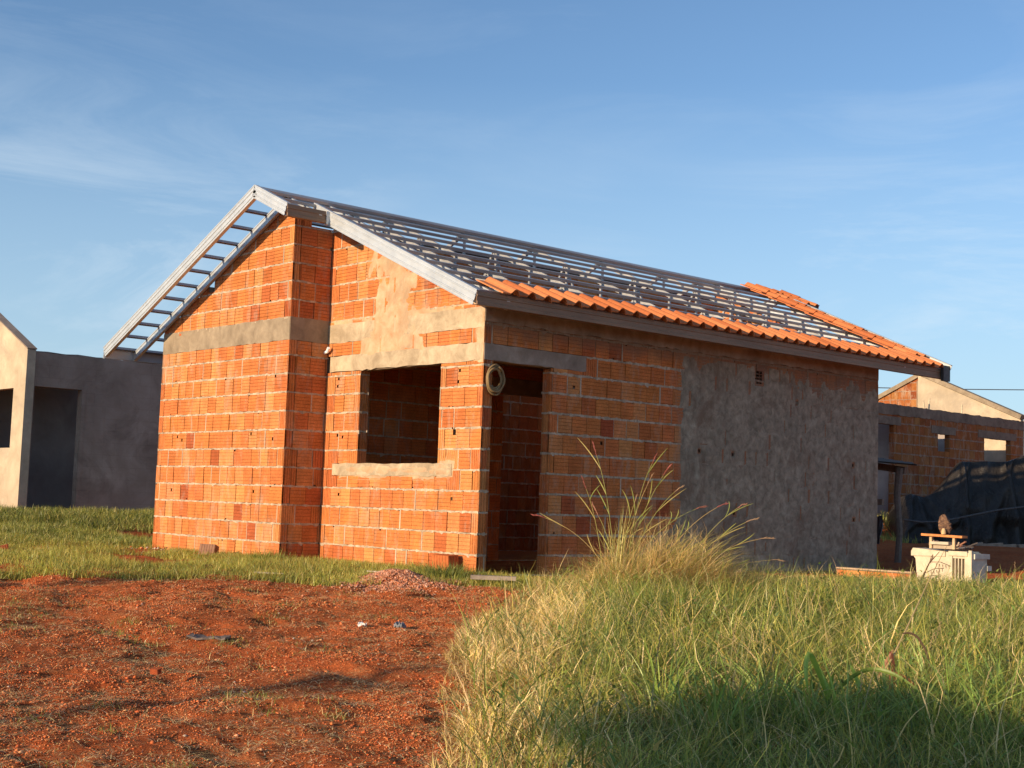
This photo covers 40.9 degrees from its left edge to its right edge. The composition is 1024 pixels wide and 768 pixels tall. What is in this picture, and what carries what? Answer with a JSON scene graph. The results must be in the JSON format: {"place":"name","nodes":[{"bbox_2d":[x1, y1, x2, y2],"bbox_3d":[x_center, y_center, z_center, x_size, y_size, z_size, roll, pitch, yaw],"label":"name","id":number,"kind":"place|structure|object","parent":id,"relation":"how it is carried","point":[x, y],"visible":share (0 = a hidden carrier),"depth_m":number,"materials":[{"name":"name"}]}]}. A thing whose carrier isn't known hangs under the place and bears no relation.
{"place":"outdoors","nodes":[
{"label":"outdoors","id":0,"kind":"place"},
{"bbox_2d":[0,502,153,546],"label":"meadow grass","id":1,"kind":"structure","parent":0,"point":[70,516],"depth_m":19.33,"materials":[{"name":"green plant"}]},
{"bbox_2d":[0,517,556,590],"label":"turf grass","id":2,"kind":"structure","parent":0,"point":[318,569],"depth_m":12.66,"materials":[{"name":"green plant"}]},
{"bbox_2d":[0,516,1023,767],"bbox_3d":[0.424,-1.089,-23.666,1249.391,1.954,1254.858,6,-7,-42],"label":"ground","id":3,"kind":"structure","parent":0,"point":[1000,560],"depth_m":8.03,"materials":[{"name":"red soil"}]},
{"bbox_2d":[0,544,8,550],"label":"brick fragment","id":4,"kind":"object","parent":3,"relation":"on","point":[5,546],"visible":0.42,"depth_m":14.15,"materials":[{"name":"ceramic"}]},
{"bbox_2d":[0,313,162,510],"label":"plastered house","id":5,"kind":"structure","parent":3,"relation":"on","point":[78,431],"depth_m":22.94,"materials":[{"name":"beige paint"}]},
{"bbox_2d":[150,667,161,674],"bbox_3d":[-1.948,1.569,7.503,0.052,0.036,0.045,-1,-6,28],"label":"brick fragment","id":6,"kind":"object","parent":3,"relation":"on","point":[156,670],"visible":1,"depth_m":7.49,"materials":[{"name":"ceramic"}]},
{"bbox_2d":[186,633,230,640],"bbox_3d":[-1.957,1.630,8.837,0.270,0.039,0.113,1,-5,7],"label":"plastic sheet","id":7,"kind":"object","parent":3,"relation":"on","point":[197,636],"visible":0.99,"depth_m":8.80,"materials":[{"name":"grey plastic"}]},
{"bbox_2d":[199,544,218,554],"bbox_3d":[-3.298,1.813,14.926,0.182,0.148,0.142,1,-5,13],"label":"hollow block","id":8,"kind":"object","parent":3,"relation":"on","point":[207,547],"depth_m":14.88,"materials":[{"name":"ceramic"}]},
{"bbox_2d":[0,576,521,767],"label":"sparse tufts","id":9,"kind":"object","parent":3,"relation":"on","point":[265,696],"visible":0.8,"depth_m":8.73,"materials":[{"name":"green plant"}]},
{"bbox_2d":[7,582,514,763],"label":"brick chips","id":10,"kind":"object","parent":3,"relation":"on","point":[237,735],"visible":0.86,"depth_m":8.03,"materials":[{"name":"brick"}]},
{"bbox_2d":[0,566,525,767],"bbox_3d":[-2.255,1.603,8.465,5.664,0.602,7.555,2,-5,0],"label":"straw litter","id":11,"kind":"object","parent":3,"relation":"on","point":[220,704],"visible":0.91,"depth_m":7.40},
{"bbox_2d":[231,547,301,558],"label":"grass tuft","id":12,"kind":"object","parent":3,"relation":"on","point":[264,554],"visible":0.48,"depth_m":14.23,"materials":[{"name":"green plant"}]},
{"bbox_2d":[0,565,543,767],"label":"soil clods","id":13,"kind":"object","parent":3,"relation":"on","point":[210,689],"visible":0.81,"depth_m":7.98,"materials":[{"name":"soil"}]},
{"bbox_2d":[130,546,470,575],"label":"rubble crumbs","id":14,"kind":"object","parent":3,"relation":"on","point":[155,547],"visible":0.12,"depth_m":15.89,"materials":[{"name":"stone"}]},
{"bbox_2d":[358,622,366,626],"bbox_3d":[-1.045,1.676,9.570,0.056,0.034,0.043,1,-5,11],"label":"plaster scrap","id":15,"kind":"object","parent":3,"relation":"on","point":[362,624],"visible":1,"depth_m":9.56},
{"bbox_2d":[292,568,501,598],"bbox_3d":[-1.090,1.746,12.236,1.728,0.210,2.284,6,-7,-42],"label":"gravel heap","id":16,"kind":"object","parent":3,"relation":"on","point":[381,575],"visible":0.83,"depth_m":11.94,"materials":[{"name":"gravel"}]},
{"bbox_2d":[394,621,405,628],"bbox_3d":[-0.787,1.691,9.628,0.073,0.056,0.067,-1,-6,29],"label":"slate shard","id":17,"kind":"object","parent":3,"relation":"on","point":[399,624],"visible":0.91,"depth_m":9.61,"materials":[{"name":"grey stone"}]},
{"bbox_2d":[390,558,489,585],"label":"grass tuft","id":18,"kind":"object","parent":3,"relation":"on","point":[448,571],"visible":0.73,"depth_m":12.49,"materials":[{"name":"green plant"}]},
{"bbox_2d":[432,554,458,569],"bbox_3d":[-0.634,1.715,13.018,0.151,0.199,0.247,6,-7,-42],"label":"hollow block","id":19,"kind":"object","parent":3,"relation":"on","point":[449,558],"depth_m":12.95,"materials":[{"name":"ceramic"}]},
{"bbox_2d":[470,575,515,580],"bbox_3d":[-0.164,1.709,12.109,0.400,0.035,0.100,2,-5,1],"label":"concrete plank","id":20,"kind":"object","parent":3,"relation":"on","point":[488,577],"visible":1,"depth_m":12.06,"materials":[{"name":"beige concrete"}]},
{"bbox_2d":[103,185,951,575],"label":"brick house","id":21,"kind":"structure","parent":3,"relation":"on","point":[325,393],"depth_m":14.96,"materials":[{"name":"brick"}]},
{"bbox_2d":[486,364,504,395],"bbox_3d":[-0.157,-0.041,13.042,0.225,0.308,0.048,6,-7,-42],"label":"hose coil","id":22,"kind":"object","parent":21,"relation":"hanging from","point":[492,390],"visible":1,"depth_m":13.03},
{"bbox_2d":[513,632,791,717],"bbox_3d":[0.619,1.458,7.023,1.399,0.452,1.284,-1,-6,31],"label":"coarse grass tuft","id":23,"kind":"object","parent":3,"relation":"on","point":[669,686],"visible":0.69,"depth_m":6.92,"materials":[{"name":"green plant"}]},
{"bbox_2d":[648,634,661,734],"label":"seed stalk","id":24,"kind":"object","parent":3,"relation":"on","point":[654,678],"visible":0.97,"depth_m":6.29,"materials":[{"name":"green plant"}]},
{"bbox_2d":[657,610,662,674],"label":"seed stalk","id":25,"kind":"object","parent":3,"relation":"on","point":[660,629],"visible":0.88,"depth_m":7.86,"materials":[{"name":"green plant"}]},
{"bbox_2d":[672,629,681,725],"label":"seed stalk","id":26,"kind":"object","parent":3,"relation":"on","point":[677,673],"visible":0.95,"depth_m":6.49,"materials":[{"name":"green plant"}]},
{"bbox_2d":[474,441,890,597],"bbox_3d":[1.437,1.199,12.120,4.024,1.388,5.300,2,-5,-4],"label":"grass clump","id":27,"kind":"object","parent":3,"relation":"on","point":[681,556],"visible":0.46,"depth_m":11.81,"materials":[{"name":"beige plant"}]},
{"bbox_2d":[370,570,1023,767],"bbox_3d":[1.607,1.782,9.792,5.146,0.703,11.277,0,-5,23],"label":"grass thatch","id":28,"kind":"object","parent":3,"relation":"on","point":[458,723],"depth_m":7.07,"materials":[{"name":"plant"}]},
{"bbox_2d":[389,546,1023,767],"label":"tall grass","id":29,"kind":"structure","parent":3,"relation":"on","point":[817,746],"depth_m":7.74,"materials":[{"name":"green plant"}]},
{"bbox_2d":[626,637,799,736],"bbox_3d":[0.945,1.441,6.395,1.364,0.451,0.930,17,-16,-72],"label":"coarse grass tuft","id":30,"kind":"object","parent":3,"relation":"on","point":[715,705],"visible":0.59,"depth_m":6.42,"materials":[{"name":"green plant"}]},
{"bbox_2d":[726,623,735,709],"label":"seed stalk","id":31,"kind":"object","parent":3,"relation":"on","point":[731,652],"visible":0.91,"depth_m":6.89,"materials":[{"name":"plant"}]},
{"bbox_2d":[616,638,852,722],"bbox_3d":[1.085,1.460,6.691,1.557,0.428,1.145,6,-7,-42],"label":"coarse grass tuft","id":32,"kind":"object","parent":3,"relation":"on","point":[742,685],"visible":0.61,"depth_m":6.76,"materials":[{"name":"green plant"}]},
{"bbox_2d":[732,677,748,728],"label":"seed stalk","id":33,"kind":"object","parent":3,"relation":"on","point":[739,697],"visible":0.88,"depth_m":6.29,"materials":[{"name":"green plant"}]},
{"bbox_2d":[741,634,751,682],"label":"seed stalk","id":34,"kind":"object","parent":3,"relation":"on","point":[747,653],"visible":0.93,"depth_m":7.23,"materials":[{"name":"beige plant"}]},
{"bbox_2d":[476,562,1023,767],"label":"forb leaves","id":35,"kind":"object","parent":3,"relation":"on","point":[570,763],"visible":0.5,"depth_m":7.76,"materials":[{"name":"green plant"}]},
{"bbox_2d":[754,598,776,668],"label":"seed stalk","id":36,"kind":"object","parent":3,"relation":"on","point":[766,624],"visible":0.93,"depth_m":8.45,"materials":[{"name":"beige plant"}]},
{"bbox_2d":[679,632,853,712],"bbox_3d":[1.394,1.514,7.187,1.138,0.410,1.284,3,-5,-6],"label":"coarse grass tuft","id":37,"kind":"object","parent":3,"relation":"on","point":[745,673],"visible":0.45,"depth_m":7.20,"materials":[{"name":"green plant"}]},
{"bbox_2d":[758,647,775,725],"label":"seed stalk","id":38,"kind":"object","parent":3,"relation":"on","point":[767,680],"visible":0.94,"depth_m":6.40,"materials":[{"name":"green plant"}]},
{"bbox_2d":[785,588,794,642],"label":"seed stalk","id":39,"kind":"object","parent":3,"relation":"on","point":[790,614],"visible":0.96,"depth_m":8.82,"materials":[{"name":"beige plant"}]},
{"bbox_2d":[817,594,832,671],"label":"seed stalk","id":40,"kind":"object","parent":3,"relation":"on","point":[824,626],"visible":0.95,"depth_m":8.15,"materials":[{"name":"plant"}]},
{"bbox_2d":[723,646,952,735],"bbox_3d":[1.520,1.467,6.563,1.009,0.446,1.534,2,-5,-6],"label":"coarse grass tuft","id":41,"kind":"object","parent":3,"relation":"on","point":[795,701],"visible":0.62,"depth_m":6.42,"materials":[{"name":"green plant"}]},
{"bbox_2d":[739,639,963,747],"bbox_3d":[1.534,1.443,6.407,1.126,0.481,1.254,6,-7,-42],"label":"coarse grass tuft","id":42,"kind":"object","parent":3,"relation":"on","point":[833,697],"visible":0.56,"depth_m":6.43,"materials":[{"name":"green plant"}]},
{"bbox_2d":[856,672,863,731],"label":"seed stalk","id":43,"kind":"object","parent":3,"relation":"on","point":[859,692],"visible":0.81,"depth_m":6.35,"materials":[{"name":"green plant"}]},
{"bbox_2d":[804,652,916,704],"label":"broadleaf weed","id":44,"kind":"object","parent":3,"relation":"on","point":[813,660],"visible":0.74,"depth_m":6.79,"materials":[{"name":"green plant"}]},
{"bbox_2d":[862,640,883,711],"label":"seed stalk","id":45,"kind":"object","parent":3,"relation":"on","point":[873,673],"visible":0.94,"depth_m":6.38,"materials":[{"name":"green plant"}]},
{"bbox_2d":[836,567,916,577],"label":"block kerb","id":46,"kind":"structure","parent":3,"relation":"on","point":[889,573],"depth_m":15.42,"materials":[{"name":"brick"}]},
{"bbox_2d":[877,458,916,562],"bbox_3d":[5.091,1.866,20.159,1.400,1.742,1.050,6,-7,-42],"label":"lean to shed","id":47,"kind":"object","parent":3,"relation":"on","point":[899,471],"visible":0.19,"depth_m":20.14,"materials":[{"name":"brown wood"}]},
{"bbox_2d":[815,633,978,722],"bbox_3d":[1.931,1.477,6.845,1.244,0.492,1.305,6,-7,-42],"label":"coarse grass tuft","id":48,"kind":"object","parent":3,"relation":"on","point":[883,663],"visible":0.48,"depth_m":6.95,"materials":[{"name":"green plant"}]},
{"bbox_2d":[892,579,908,642],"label":"seed stalk","id":49,"kind":"object","parent":3,"relation":"on","point":[901,604],"visible":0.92,"depth_m":9.18,"materials":[{"name":"plant"}]},
{"bbox_2d":[878,546,946,700],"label":"dead stalk","id":50,"kind":"object","parent":3,"relation":"on","point":[891,657],"visible":0.71,"depth_m":7.30,"materials":[{"name":"brown plant"}]},
{"bbox_2d":[914,632,934,702],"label":"seed stalk","id":51,"kind":"object","parent":3,"relation":"on","point":[924,662],"visible":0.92,"depth_m":6.83,"materials":[{"name":"plant"}]},
{"bbox_2d":[923,621,941,691],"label":"seed stalk","id":52,"kind":"object","parent":3,"relation":"on","point":[933,646],"visible":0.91,"depth_m":7.42,"materials":[{"name":"green plant"}]},
{"bbox_2d":[847,659,1023,743],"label":"coarse grass tuft","id":53,"kind":"object","parent":3,"relation":"on","point":[926,713],"visible":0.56,"depth_m":6.52,"materials":[{"name":"green plant"}]},
{"bbox_2d":[920,552,950,580],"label":"seed stalk","id":54,"kind":"object","parent":3,"relation":"on","point":[931,559],"visible":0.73,"depth_m":13.20,"materials":[{"name":"beige plant"}]},
{"bbox_2d":[937,613,944,674],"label":"seed stalk","id":55,"kind":"object","parent":3,"relation":"on","point":[940,636],"visible":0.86,"depth_m":7.77,"materials":[{"name":"beige plant"}]},
{"bbox_2d":[866,624,1016,706],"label":"coarse grass tuft","id":56,"kind":"object","parent":3,"relation":"on","point":[949,671],"visible":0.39,"depth_m":7.55,"materials":[{"name":"green plant"}]},
{"bbox_2d":[867,639,1023,724],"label":"coarse grass tuft","id":57,"kind":"object","parent":3,"relation":"on","point":[947,696],"visible":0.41,"depth_m":6.87,"materials":[{"name":"green plant"}]},
{"bbox_2d":[877,375,1023,516],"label":"brick house","id":58,"kind":"structure","parent":3,"relation":"on","point":[936,431],"depth_m":28.82,"materials":[{"name":"brick"}]},
{"bbox_2d":[911,548,991,582],"bbox_3d":[4.768,2.022,14.917,0.382,0.450,0.749,6,-7,-42],"label":"appliance crate","id":59,"kind":"object","parent":3,"relation":"on","point":[965,561],"visible":0.73,"depth_m":14.74,"materials":[{"name":"plastic"}]},
{"bbox_2d":[929,537,977,549],"bbox_3d":[4.757,1.717,14.791,0.240,0.125,0.540,6,-7,-42],"label":"machine part","id":60,"kind":"object","parent":59,"relation":"on","point":[937,544],"visible":1,"depth_m":14.73,"materials":[{"name":"white metal"}]},
{"bbox_2d":[921,533,967,537],"bbox_3d":[4.657,1.636,14.793,0.120,0.024,0.480,7,-6,-44],"label":"wood board","id":61,"kind":"object","parent":60,"relation":"on","point":[941,535],"visible":1,"depth_m":14.74,"materials":[{"name":"orange wood"}]},
{"bbox_2d":[884,456,1023,544],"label":"covered pile","id":62,"kind":"object","parent":3,"relation":"on","point":[978,501],"visible":0.89,"depth_m":25.19,"materials":[{"name":"black plastic"}]},
{"bbox_2d":[912,659,1023,754],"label":"coarse grass tuft","id":63,"kind":"object","parent":3,"relation":"on","point":[996,710],"visible":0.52,"depth_m":6.38,"materials":[{"name":"green plant"}]},
{"bbox_2d":[935,633,1023,710],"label":"coarse grass tuft","id":64,"kind":"object","parent":3,"relation":"on","point":[999,679],"visible":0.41,"depth_m":7.40,"materials":[{"name":"green plant"}]},
{"bbox_2d":[976,667,991,724],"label":"seed stalk","id":65,"kind":"object","parent":3,"relation":"on","point":[985,685],"visible":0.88,"depth_m":6.76,"materials":[{"name":"plant"}]},
{"bbox_2d":[995,624,999,678],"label":"seed stalk","id":66,"kind":"object","parent":3,"relation":"on","point":[997,644],"visible":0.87,"depth_m":7.84,"materials":[{"name":"plant"}]},
{"bbox_2d":[974,542,1023,547],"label":"timber offcuts","id":67,"kind":"object","parent":3,"relation":"on","point":[1001,545],"visible":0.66,"depth_m":24.35,"materials":[{"name":"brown wood"}]},
{"bbox_2d":[990,577,1007,623],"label":"seed stalk","id":68,"kind":"object","parent":3,"relation":"on","point":[998,598],"visible":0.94,"depth_m":10.03,"materials":[{"name":"plant"}]},
{"bbox_2d":[1001,611,1005,670],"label":"seed stalk","id":69,"kind":"object","parent":3,"relation":"on","point":[1003,633],"visible":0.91,"depth_m":8.32,"materials":[{"name":"plant"}]},
{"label":"utility pole","id":70,"kind":"object","parent":3,"relation":"on","visible":0},
{"bbox_2d":[878,387,1023,389],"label":"power cable","id":71,"kind":"object","parent":70,"relation":"attached to","point":[978,389],"visible":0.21,"depth_m":45.15,"materials":[{"name":"black rubber"}]},
{"bbox_2d":[0,0,1023,414],"label":"sky","id":72,"kind":"structure","parent":0,"point":[862,161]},
{"bbox_2d":[877,509,923,543],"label":"bank grass","id":73,"kind":"structure","parent":0,"point":[889,537],"depth_m":25.59,"materials":[{"name":"green plant"}]},
{"bbox_2d":[938,514,951,533],"bbox_3d":[4.652,1.510,14.796,0.136,0.218,0.148,4,-5,-23],"label":"tied sack","id":74,"kind":"object","parent":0,"point":[944,525],"visible":1,"depth_m":14.76,"materials":[{"name":"fabric"}]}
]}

